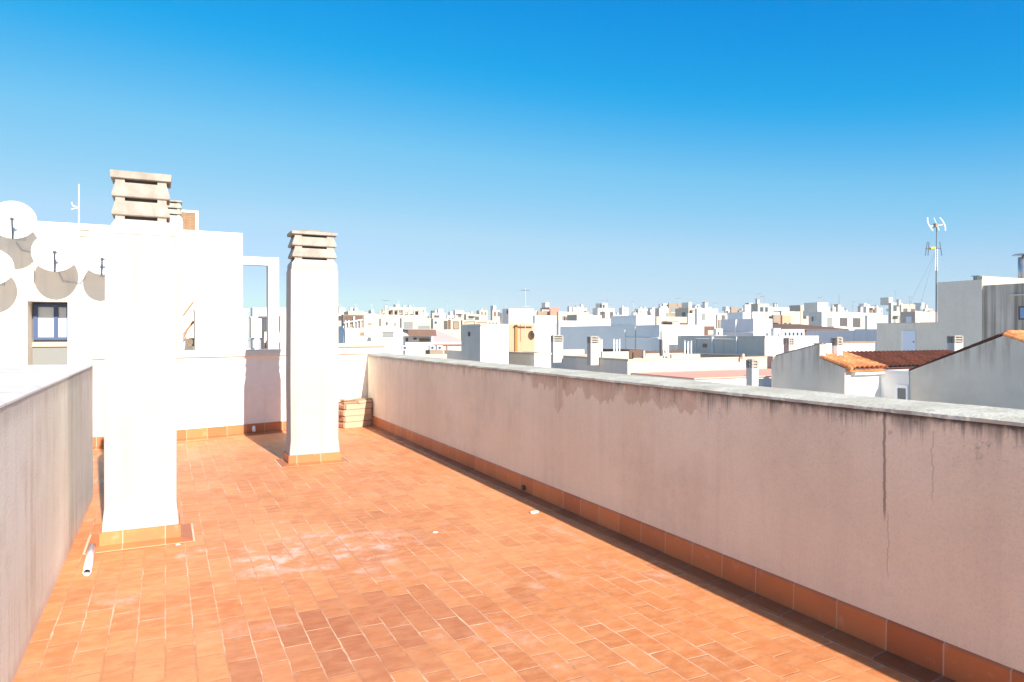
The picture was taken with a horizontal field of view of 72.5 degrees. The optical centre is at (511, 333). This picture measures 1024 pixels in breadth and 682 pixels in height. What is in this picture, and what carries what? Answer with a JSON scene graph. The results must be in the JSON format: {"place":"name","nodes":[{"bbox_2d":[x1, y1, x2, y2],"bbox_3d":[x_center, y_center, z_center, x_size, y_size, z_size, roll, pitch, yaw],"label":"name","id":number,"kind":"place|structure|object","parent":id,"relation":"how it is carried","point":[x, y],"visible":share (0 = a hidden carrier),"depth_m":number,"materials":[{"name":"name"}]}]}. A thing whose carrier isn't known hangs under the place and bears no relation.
{"place":"outdoors","nodes":[
{"label":"outdoors","id":0,"kind":"place"},
{"bbox_2d":[0,364,93,681],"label":"parapet wall","id":1,"kind":"structure","parent":0,"point":[46,455],"depth_m":3.44,"materials":[{"name":"paint"}]},
{"bbox_2d":[251,307,285,348],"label":"apartment building","id":2,"kind":"structure","parent":0,"point":[257,312],"depth_m":70.42,"materials":[{"name":"paint"}]},
{"bbox_2d":[400,318,432,353],"bbox_3d":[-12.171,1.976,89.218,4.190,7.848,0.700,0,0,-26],"label":"apartment building","id":3,"kind":"structure","parent":0,"point":[415,323],"depth_m":88.75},
{"bbox_2d":[401,350,446,357],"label":"apartment building","id":4,"kind":"structure","parent":0,"point":[435,353],"depth_m":27.99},
{"bbox_2d":[431,309,445,318],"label":"apartment building","id":5,"kind":"structure","parent":0,"point":[438,314],"depth_m":221.32,"materials":[{"name":"paint"}]},
{"bbox_2d":[431,319,461,339],"bbox_3d":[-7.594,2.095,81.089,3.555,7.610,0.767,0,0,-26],"label":"apartment building","id":6,"kind":"structure","parent":0,"point":[451,327],"depth_m":80.84,"materials":[{"name":"paint"}]},
{"bbox_2d":[453,310,469,319],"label":"apartment building","id":7,"kind":"structure","parent":0,"point":[458,314],"depth_m":341.60,"materials":[{"name":"paint"}]},
{"bbox_2d":[13,426,919,681],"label":"terrace floor","id":8,"kind":"structure","parent":0,"point":[355,569],"depth_m":3.71,"materials":[{"name":"tile"}]},
{"bbox_2d":[83,543,95,575],"bbox_3d":[-2.581,1.376,4.268,0.048,0.048,0.540,0,0,-29],"label":"plastic tube","id":9,"kind":"object","parent":8,"relation":"on","point":[89,558],"visible":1,"depth_m":4.20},
{"bbox_2d":[82,169,194,554],"bbox_3d":[-2.530,0.166,4.773,0.649,2.488,0.494,0,0,-26],"label":"chimney","id":10,"kind":"object","parent":8,"relation":"on","point":[140,428],"visible":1,"depth_m":4.65,"materials":[{"name":"paint"}]},
{"bbox_2d":[91,347,390,449],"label":"end parapet","id":11,"kind":"structure","parent":8,"relation":"on","point":[229,393],"depth_m":9.54,"materials":[{"name":"paint"}]},
{"bbox_2d":[339,343,386,347],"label":"peach parapet","id":12,"kind":"structure","parent":11,"relation":"on","point":[357,345],"depth_m":13.29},
{"bbox_2d":[275,229,349,467],"bbox_3d":[-2.191,0.135,7.662,0.724,2.550,0.529,0,0,-26],"label":"chimney","id":13,"kind":"object","parent":8,"relation":"on","point":[312,369],"visible":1,"depth_m":7.52,"materials":[{"name":"paint"}]},
{"bbox_2d":[338,420,371,427],"bbox_3d":[-2.374,1.355,10.513,0.474,0.086,0.240,0,0,-40],"label":"clay block","id":14,"kind":"object","parent":8,"relation":"on","point":[355,424],"depth_m":10.40,"materials":[{"name":"brick"}]},
{"bbox_2d":[338,414,371,421],"bbox_3d":[-2.373,1.264,10.519,0.473,0.084,0.240,0,0,-42],"label":"clay block","id":15,"kind":"object","parent":14,"relation":"on","point":[355,418],"depth_m":10.41,"materials":[{"name":"brick"}]},
{"bbox_2d":[338,408,370,415],"bbox_3d":[-2.382,1.173,10.502,0.469,0.086,0.240,0,0,-40],"label":"clay block","id":16,"kind":"object","parent":15,"relation":"on","point":[352,412],"depth_m":10.39,"materials":[{"name":"brick"}]},
{"bbox_2d":[339,402,371,409],"bbox_3d":[-2.371,1.085,10.517,0.468,0.079,0.240,0,0,-42],"label":"clay block","id":17,"kind":"object","parent":16,"relation":"on","point":[355,406],"depth_m":10.42,"materials":[{"name":"brick"}]},
{"bbox_2d":[367,354,1023,681],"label":"parapet wall","id":18,"kind":"structure","parent":8,"relation":"on","point":[888,532],"depth_m":3.56,"materials":[{"name":"paint"}]},
{"bbox_2d":[464,311,479,319],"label":"apartment building","id":19,"kind":"structure","parent":0,"point":[472,316],"depth_m":261.48,"materials":[{"name":"paint"}]},
{"bbox_2d":[461,319,499,324],"bbox_3d":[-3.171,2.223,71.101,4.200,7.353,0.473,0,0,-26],"label":"apartment building","id":20,"kind":"structure","parent":0,"point":[488,322],"depth_m":70.93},
{"bbox_2d":[476,308,486,319],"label":"apartment building","id":21,"kind":"structure","parent":0,"point":[482,313],"depth_m":341.01,"materials":[{"name":"paint"}]},
{"bbox_2d":[490,306,499,320],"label":"apartment building","id":22,"kind":"structure","parent":0,"point":[495,314],"depth_m":220.64,"materials":[{"name":"paint"}]},
{"bbox_2d":[0,0,1023,338],"label":"sky","id":23,"kind":"structure","parent":0,"point":[466,155],"materials":[{"name":"blue"}]},
{"bbox_2d":[619,303,627,315],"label":"apartment building","id":24,"kind":"structure","parent":0,"point":[623,311],"depth_m":340.88,"materials":[{"name":"paint"}]},
{"bbox_2d":[668,303,681,316],"bbox_3d":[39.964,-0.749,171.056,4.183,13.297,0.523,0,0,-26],"label":"apartment building","id":25,"kind":"structure","parent":0,"point":[672,307],"depth_m":170.50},
{"bbox_2d":[675,302,695,324],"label":"apartment building","id":26,"kind":"structure","parent":0,"point":[685,309],"depth_m":151.75,"materials":[{"name":"paint"}]},
{"bbox_2d":[695,302,717,328],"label":"apartment building","id":27,"kind":"structure","parent":0,"point":[705,316],"depth_m":112.96,"materials":[{"name":"paint"}]},
{"bbox_2d":[716,314,721,328],"bbox_3d":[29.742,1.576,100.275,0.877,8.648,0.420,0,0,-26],"label":"apartment building","id":28,"kind":"structure","parent":0,"point":[718,320],"depth_m":100.15,"materials":[{"name":"paint"}]},
{"bbox_2d":[751,312,765,318],"bbox_3d":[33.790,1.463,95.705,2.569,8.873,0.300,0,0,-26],"label":"apartment building","id":29,"kind":"structure","parent":0,"point":[758,315],"depth_m":95.49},
{"bbox_2d":[750,298,768,311],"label":"apartment building","id":30,"kind":"structure","parent":0,"point":[756,307],"depth_m":150.86,"materials":[{"name":"paint"}]},
{"bbox_2d":[766,312,779,318],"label":"apartment building","id":31,"kind":"structure","parent":0,"point":[769,315],"depth_m":130.40,"materials":[{"name":"paint"}]},
{"bbox_2d":[772,315,780,323],"bbox_3d":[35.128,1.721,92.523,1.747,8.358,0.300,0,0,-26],"label":"apartment building","id":32,"kind":"structure","parent":0,"point":[776,319],"depth_m":92.25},
{"bbox_2d":[768,301,788,311],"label":"apartment building","id":33,"kind":"structure","parent":0,"point":[774,309],"depth_m":171.47,"materials":[{"name":"paint"}]},
{"bbox_2d":[781,315,790,323],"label":"apartment building","id":34,"kind":"structure","parent":0,"point":[785,319],"depth_m":90.25,"materials":[{"name":"paint"}]},
{"bbox_2d":[780,311,799,323],"bbox_3d":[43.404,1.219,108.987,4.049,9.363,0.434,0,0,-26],"label":"apartment building","id":35,"kind":"structure","parent":0,"point":[795,317],"depth_m":109.17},
{"bbox_2d":[789,305,808,324],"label":"apartment building","id":36,"kind":"structure","parent":0,"point":[804,320],"depth_m":120.41,"materials":[{"name":"paint"}]},
{"bbox_2d":[814,343,831,353],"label":"roof wall","id":37,"kind":"structure","parent":0,"point":[828,348],"depth_m":29.66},
{"bbox_2d":[804,302,860,329],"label":"apartment building","id":38,"kind":"structure","parent":0,"point":[818,313],"depth_m":96.78,"materials":[{"name":"paint"}]},
{"bbox_2d":[840,318,847,327],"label":"window","id":39,"kind":"structure","parent":38,"relation":"in","point":[843,321],"depth_m":96.95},
{"bbox_2d":[853,318,860,327],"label":"window","id":40,"kind":"structure","parent":38,"relation":"in","point":[856,321],"depth_m":98.09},
{"bbox_2d":[771,343,953,399],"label":"tiled house","id":41,"kind":"structure","parent":0,"point":[818,368],"depth_m":29.16,"materials":[{"name":"paint"}]},
{"bbox_2d":[831,337,842,355],"bbox_3d":[13.863,1.064,29.822,0.360,1.853,0.348,0,0,-26],"label":"chimney","id":42,"kind":"object","parent":41,"relation":"on","point":[837,348],"visible":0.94,"depth_m":29.70,"materials":[{"name":"paint"}]},
{"bbox_2d":[896,384,907,399],"bbox_3d":[15.686,3.228,28.106,0.047,2.345,0.500,0,0,-26],"label":"window","id":43,"kind":"structure","parent":41,"relation":"in","point":[901,390],"depth_m":28.10,"materials":[{"name":"white paint"}]},
{"bbox_2d":[854,329,876,350],"bbox_3d":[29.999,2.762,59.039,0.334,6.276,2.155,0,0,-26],"label":"apartment building","id":44,"kind":"structure","parent":0,"point":[865,334],"depth_m":58.90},
{"bbox_2d":[858,306,878,328],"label":"apartment building","id":45,"kind":"structure","parent":0,"point":[860,308],"depth_m":120.42,"materials":[{"name":"paint"}]},
{"bbox_2d":[865,315,886,328],"bbox_3d":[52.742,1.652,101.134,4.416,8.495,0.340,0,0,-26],"label":"apartment building","id":46,"kind":"structure","parent":0,"point":[871,321],"depth_m":100.60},
{"bbox_2d":[880,290,901,322],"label":"apartment building","id":47,"kind":"structure","parent":0,"point":[894,313],"depth_m":170.88,"materials":[{"name":"paint"}]},
{"bbox_2d":[897,299,914,321],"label":"apartment building","id":48,"kind":"structure","parent":0,"point":[904,307],"depth_m":160.94,"materials":[{"name":"paint"}]},
{"bbox_2d":[901,311,934,322],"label":"apartment building","id":49,"kind":"structure","parent":0,"point":[909,317],"depth_m":85.79,"materials":[{"name":"paint"}]},
{"bbox_2d":[914,303,931,311],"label":"apartment building","id":50,"kind":"structure","parent":0,"point":[923,307],"depth_m":191.62,"materials":[{"name":"paint"}]},
{"bbox_2d":[937,275,1023,349],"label":"grey tower","id":51,"kind":"structure","parent":0,"point":[959,307],"depth_m":48.49,"materials":[{"name":"concrete"}]},
{"bbox_2d":[983,283,1023,339],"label":"stained wing","id":52,"kind":"structure","parent":51,"relation":"attached to","point":[1003,307],"depth_m":46.17,"materials":[{"name":"paint"}]},
{"bbox_2d":[1018,306,1023,319],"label":"window","id":53,"kind":"structure","parent":52,"relation":"in","point":[1020,308],"depth_m":45.13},
{"bbox_2d":[1012,253,1023,277],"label":"metal flue","id":54,"kind":"object","parent":51,"relation":"on","point":[1020,267],"visible":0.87,"depth_m":49.88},
{"bbox_3d":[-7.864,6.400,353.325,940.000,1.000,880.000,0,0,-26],"label":"ground","id":55,"kind":"structure","parent":0,"visible":0},
{"bbox_2d":[0,221,278,364],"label":"penthouse","id":56,"kind":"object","parent":55,"relation":"on","point":[56,319],"visible":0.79,"depth_m":16.57,"materials":[{"name":"white paint"}]},
{"bbox_2d":[0,251,13,284],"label":"satellite dish","id":57,"kind":"object","parent":56,"relation":"attached to","point":[6,267],"visible":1,"depth_m":15.08,"materials":[{"name":"white paint"}]},
{"bbox_2d":[0,201,36,240],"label":"satellite dish","id":58,"kind":"object","parent":56,"relation":"attached to","point":[18,220],"visible":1,"depth_m":15.15,"materials":[{"name":"white paint"}]},
{"bbox_2d":[33,304,67,339],"bbox_3d":[-11.017,-0.273,16.726,0.731,0.849,0.080,0,0,-26],"label":"window","id":59,"kind":"structure","parent":56,"relation":"in","point":[50,321],"depth_m":16.72,"materials":[{"name":"blue glass"}]},
{"bbox_2d":[31,233,77,271],"bbox_3d":[-10.112,-1.787,15.655,0.801,0.886,1.280,0,0,-6],"label":"satellite dish","id":60,"kind":"object","parent":56,"relation":"attached to","point":[54,252],"visible":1,"depth_m":15.44,"materials":[{"name":"white paint"}]},
{"bbox_2d":[71,184,89,237],"bbox_3d":[-10.109,-2.863,16.299,0.196,1.260,0.432,0,0,29],"label":"tv antenna","id":61,"kind":"object","parent":56,"relation":"attached to","point":[79,228],"visible":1,"depth_m":16.34,"materials":[{"name":"white paint"}]},
{"bbox_2d":[83,244,104,276],"bbox_3d":[-9.344,-1.683,16.086,0.682,0.739,1.227,0,0,-10],"label":"satellite dish","id":62,"kind":"object","parent":56,"relation":"attached to","point":[93,258],"visible":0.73,"depth_m":15.76,"materials":[{"name":"white paint"}]},
{"bbox_2d":[181,210,197,230],"bbox_3d":[-8.533,-2.749,18.037,0.787,0.850,0.300,0,0,-26],"label":"reed screen","id":63,"kind":"object","parent":56,"relation":"on","point":[190,219],"visible":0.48,"depth_m":18.00,"materials":[{"name":"wicker"}]},
{"bbox_2d":[195,256,233,307],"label":"wall","id":64,"kind":"structure","parent":56,"relation":"in","point":[214,276],"depth_m":17.67,"materials":[{"name":"white paint"}]},
{"bbox_2d":[249,317,261,348],"bbox_3d":[-6.963,0.132,19.095,0.391,1.165,0.460,0,0,-26],"label":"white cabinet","id":65,"kind":"object","parent":56,"relation":"on","point":[255,327],"visible":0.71,"depth_m":18.92,"materials":[{"name":"metal"}]},
{"bbox_2d":[193,308,248,349],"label":"stair parapet","id":66,"kind":"structure","parent":55,"relation":"on","point":[220,328],"depth_m":15.73,"materials":[{"name":"paint"}]},
{"bbox_2d":[183,299,194,349],"bbox_3d":[-7.469,-0.184,15.942,0.421,1.199,0.060,0,0,-26],"label":"stair rail","id":67,"kind":"object","parent":66,"relation":"attached to","point":[192,322],"visible":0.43,"depth_m":15.98,"materials":[{"name":"metal"}]},
{"bbox_2d":[279,314,285,348],"bbox_3d":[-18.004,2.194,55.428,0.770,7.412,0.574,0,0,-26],"label":"apartment building","id":68,"kind":"structure","parent":55,"relation":"on","point":[282,331],"depth_m":55.10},
{"bbox_2d":[338,307,343,325],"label":"apartment building","id":69,"kind":"structure","parent":55,"relation":"on","point":[340,313],"depth_m":120.30,"materials":[{"name":"paint"}]},
{"bbox_2d":[341,311,362,327],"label":"apartment building","id":70,"kind":"structure","parent":55,"relation":"on","point":[351,319],"depth_m":100.61,"materials":[{"name":"paint"}]},
{"bbox_2d":[339,326,402,353],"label":"apartment building","id":71,"kind":"structure","parent":55,"relation":"on","point":[391,338],"depth_m":34.68,"materials":[{"name":"white paint"}]},
{"bbox_2d":[363,306,425,327],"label":"apartment building","id":72,"kind":"structure","parent":55,"relation":"on","point":[387,319],"depth_m":112.20,"materials":[{"name":"paint"}]},
{"bbox_2d":[403,329,436,353],"bbox_3d":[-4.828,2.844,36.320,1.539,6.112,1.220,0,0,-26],"label":"apartment building","id":73,"kind":"structure","parent":55,"relation":"on","point":[417,341],"depth_m":36.19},
{"bbox_2d":[403,329,460,353],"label":"apartment building","id":74,"kind":"structure","parent":55,"relation":"on","point":[447,342],"depth_m":38.70,"materials":[{"name":"paint"}]},
{"bbox_2d":[444,350,460,359],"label":"parapet wall","id":75,"kind":"structure","parent":55,"relation":"on","point":[452,354],"depth_m":33.44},
{"bbox_2d":[461,321,508,363],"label":"apartment building","id":76,"kind":"structure","parent":55,"relation":"on","point":[486,342],"depth_m":30.38,"materials":[{"name":"paint"}]},
{"bbox_2d":[502,308,533,323],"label":"apartment building","id":77,"kind":"structure","parent":55,"relation":"on","point":[511,316],"depth_m":121.00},
{"bbox_2d":[509,323,534,351],"bbox_3d":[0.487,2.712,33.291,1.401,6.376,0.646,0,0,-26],"label":"apartment building","id":78,"kind":"structure","parent":55,"relation":"on","point":[519,341],"depth_m":33.30,"materials":[{"name":"paint"}]},
{"bbox_2d":[509,351,551,367],"bbox_3d":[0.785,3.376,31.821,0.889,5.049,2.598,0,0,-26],"label":"apartment building","id":79,"kind":"structure","parent":55,"relation":"on","point":[540,359],"depth_m":30.86,"materials":[{"name":"paint"}]},
{"bbox_2d":[533,315,555,352],"bbox_3d":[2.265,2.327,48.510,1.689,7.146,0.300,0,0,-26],"label":"apartment building","id":80,"kind":"structure","parent":55,"relation":"on","point":[545,326],"depth_m":48.33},
{"bbox_2d":[542,307,558,334],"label":"apartment building","id":81,"kind":"structure","parent":55,"relation":"on","point":[553,311],"depth_m":150.67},
{"bbox_2d":[557,302,588,334],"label":"apartment building","id":82,"kind":"structure","parent":55,"relation":"on","point":[572,310],"depth_m":141.99,"materials":[{"name":"paint"}]},
{"bbox_2d":[558,311,610,334],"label":"apartment building","id":83,"kind":"structure","parent":55,"relation":"on","point":[577,320],"depth_m":84.26,"materials":[{"name":"paint"}]},
{"bbox_2d":[588,315,601,320],"bbox_3d":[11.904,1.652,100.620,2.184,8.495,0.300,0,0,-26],"label":"apartment building","id":84,"kind":"structure","parent":55,"relation":"on","point":[594,318],"depth_m":100.43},
{"bbox_2d":[593,303,613,320],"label":"apartment building","id":85,"kind":"structure","parent":55,"relation":"on","point":[603,311],"depth_m":135.99,"materials":[{"name":"paint"}]},
{"bbox_2d":[560,315,703,353],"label":"apartment building","id":86,"kind":"structure","parent":55,"relation":"on","point":[641,332],"depth_m":53.47,"materials":[{"name":"paint"}]},
{"bbox_2d":[635,307,647,314],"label":"apartment building","id":87,"kind":"structure","parent":55,"relation":"on","point":[641,311],"depth_m":341.30,"materials":[{"name":"paint"}]},
{"bbox_2d":[655,308,668,316],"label":"apartment building","id":88,"kind":"structure","parent":55,"relation":"on","point":[661,312],"depth_m":140.59,"materials":[{"name":"paint"}]},
{"bbox_2d":[551,349,773,386],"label":"apartment building","id":89,"kind":"structure","parent":55,"relation":"on","point":[716,368],"depth_m":36.95,"materials":[{"name":"paint"}]},
{"bbox_2d":[587,336,598,364],"bbox_3d":[4.326,0.908,37.275,0.551,1.553,0.369,0,0,-26],"label":"chimney","id":90,"kind":"object","parent":89,"relation":"on","point":[592,350],"visible":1,"depth_m":37.13,"materials":[{"name":"paint"}]},
{"bbox_2d":[660,331,662,355],"bbox_3d":[8.748,0.579,41.000,0.174,1.470,0.174,0,0,-26],"label":"flue pipe","id":91,"kind":"object","parent":89,"relation":"on","point":[661,346],"visible":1,"depth_m":40.93,"materials":[{"name":"metal"}]},
{"bbox_2d":[655,316,686,324],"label":"apartment building","id":92,"kind":"structure","parent":55,"relation":"on","point":[670,320],"depth_m":101.04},
{"bbox_2d":[687,313,693,324],"bbox_3d":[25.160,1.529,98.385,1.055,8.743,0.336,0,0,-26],"label":"apartment building","id":93,"kind":"structure","parent":55,"relation":"on","point":[690,318],"depth_m":98.19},
{"bbox_2d":[704,326,714,335],"bbox_3d":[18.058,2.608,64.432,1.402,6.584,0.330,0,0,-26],"label":"apartment building","id":94,"kind":"structure","parent":55,"relation":"on","point":[708,330],"depth_m":64.31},
{"bbox_2d":[714,329,722,335],"bbox_3d":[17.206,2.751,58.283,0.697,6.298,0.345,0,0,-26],"label":"apartment building","id":95,"kind":"structure","parent":55,"relation":"on","point":[718,332],"depth_m":58.16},
{"bbox_2d":[727,307,750,318],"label":"apartment building","id":96,"kind":"structure","parent":55,"relation":"on","point":[734,313],"depth_m":80.90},
{"bbox_2d":[721,319,771,335],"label":"apartment building","id":97,"kind":"structure","parent":55,"relation":"on","point":[746,327],"depth_m":62.87,"materials":[{"name":"white concrete"}]},
{"bbox_2d":[677,336,818,355],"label":"apartment building","id":98,"kind":"structure","parent":55,"relation":"on","point":[757,345],"depth_m":43.77,"materials":[{"name":"paint"}]},
{"bbox_2d":[783,338,793,352],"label":"chimney","id":99,"kind":"object","parent":98,"relation":"on","point":[788,345],"visible":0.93,"depth_m":38.13,"materials":[{"name":"paint"}]},
{"bbox_2d":[771,328,780,335],"bbox_3d":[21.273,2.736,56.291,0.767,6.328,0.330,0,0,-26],"label":"apartment building","id":100,"kind":"structure","parent":55,"relation":"on","point":[775,331],"depth_m":56.15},
{"bbox_2d":[781,329,803,335],"bbox_3d":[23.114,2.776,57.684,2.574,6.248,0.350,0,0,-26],"label":"apartment building","id":101,"kind":"structure","parent":55,"relation":"on","point":[792,332],"depth_m":57.51,"materials":[{"name":"white paint"}]},
{"bbox_2d":[772,324,848,335],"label":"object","id":102,"kind":"structure","parent":55,"relation":"on","point":[801,326],"depth_m":71.92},
{"bbox_2d":[806,330,853,344],"bbox_3d":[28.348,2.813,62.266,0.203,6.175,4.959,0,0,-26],"label":"apartment building","id":103,"kind":"structure","parent":55,"relation":"on","point":[825,336],"depth_m":62.11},
{"bbox_2d":[843,341,875,351],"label":"parapet wall","id":104,"kind":"structure","parent":55,"relation":"on","point":[855,346],"depth_m":35.56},
{"bbox_2d":[859,303,874,312],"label":"apartment building","id":105,"kind":"structure","parent":55,"relation":"on","point":[868,308],"depth_m":261.06,"materials":[{"name":"paint"}]},
{"bbox_2d":[876,322,936,350],"bbox_3d":[34.046,2.543,54.496,10.560,6.714,4.833,0,0,-26],"label":"door wall","id":106,"kind":"structure","parent":55,"relation":"on","point":[914,336],"depth_m":52.06,"materials":[{"name":"paint"}]},
{"bbox_2d":[904,331,915,350],"bbox_3d":[29.506,0.996,51.876,0.097,2.432,0.911,0,0,-26],"label":"door","id":107,"kind":"structure","parent":106,"relation":"in","point":[909,336],"depth_m":51.87,"materials":[{"name":"metal"}]},
{"bbox_2d":[900,217,959,322],"bbox_3d":[30.402,-3.929,50.443,4.356,8.933,0.729,0,0,0],"label":"tv antenna","id":108,"kind":"object","parent":106,"relation":"on","point":[935,225],"visible":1,"depth_m":50.28,"materials":[{"name":"metal"}]},
{"bbox_2d":[909,330,1023,409],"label":"gabled house","id":109,"kind":"structure","parent":55,"relation":"on","point":[989,372],"depth_m":25.48,"materials":[{"name":"paint"}]},
{"bbox_3d":[-10.761,3.550,12.014,19.400,4.700,7.290,0,0,-26],"label":"neighbour terrace","id":110,"kind":"object","parent":55,"relation":"on","visible":0},
{"bbox_2d":[0,355,15,364],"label":"wall block","id":111,"kind":"structure","parent":110,"relation":"on","point":[7,359],"depth_m":15.62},
{"bbox_2d":[167,200,182,349],"bbox_3d":[-6.910,0.306,14.154,0.452,5.988,0.508,0,0,-26],"label":"chimney","id":112,"kind":"object","parent":110,"relation":"on","point":[175,223],"visible":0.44,"depth_m":14.00,"materials":[{"name":"paint"}]},
{"bbox_2d":[258,317,266,348],"bbox_3d":[-6.303,0.249,17.636,0.210,1.349,0.060,0,0,-26],"label":"dark post","id":113,"kind":"object","parent":110,"relation":"on","point":[262,331],"visible":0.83,"depth_m":17.62,"materials":[{"name":"metal"}]},
{"bbox_3d":[-7.911,4.300,45.417,14.200,3.200,31.600,0,0,-26],"label":"low flat roof","id":114,"kind":"object","parent":55,"relation":"on","visible":0},
{"bbox_2d":[551,335,563,362],"bbox_3d":[2.533,0.853,39.264,0.685,1.553,0.280,0,0,-26],"label":"chimney","id":115,"kind":"object","parent":114,"relation":"on","point":[557,341],"visible":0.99,"depth_m":39.16,"materials":[{"name":"paint"}]},
{"bbox_3d":[4.764,4.275,22.346,20.000,3.250,20.800,0,0,-26],"label":"low flat roof","id":116,"kind":"object","parent":55,"relation":"on","visible":0},
{"bbox_2d":[746,359,758,385],"bbox_3d":[10.052,2.142,29.233,0.390,2.153,0.357,0,0,-26],"label":"chimney","id":117,"kind":"object","parent":116,"relation":"on","point":[752,375],"visible":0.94,"depth_m":29.11,"materials":[{"name":"paint"}]},
{"bbox_3d":[23.083,4.250,46.060,16.300,3.300,26.000,0,0,-26],"label":"low flat roof","id":118,"kind":"object","parent":55,"relation":"on","visible":0},
{"bbox_2d":[947,335,963,350],"bbox_3d":[21.769,1.162,34.321,0.712,2.153,0.392,0,0,-26],"label":"chimney","id":119,"kind":"object","parent":118,"relation":"on","point":[956,343],"visible":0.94,"depth_m":34.18,"materials":[{"name":"paint"}]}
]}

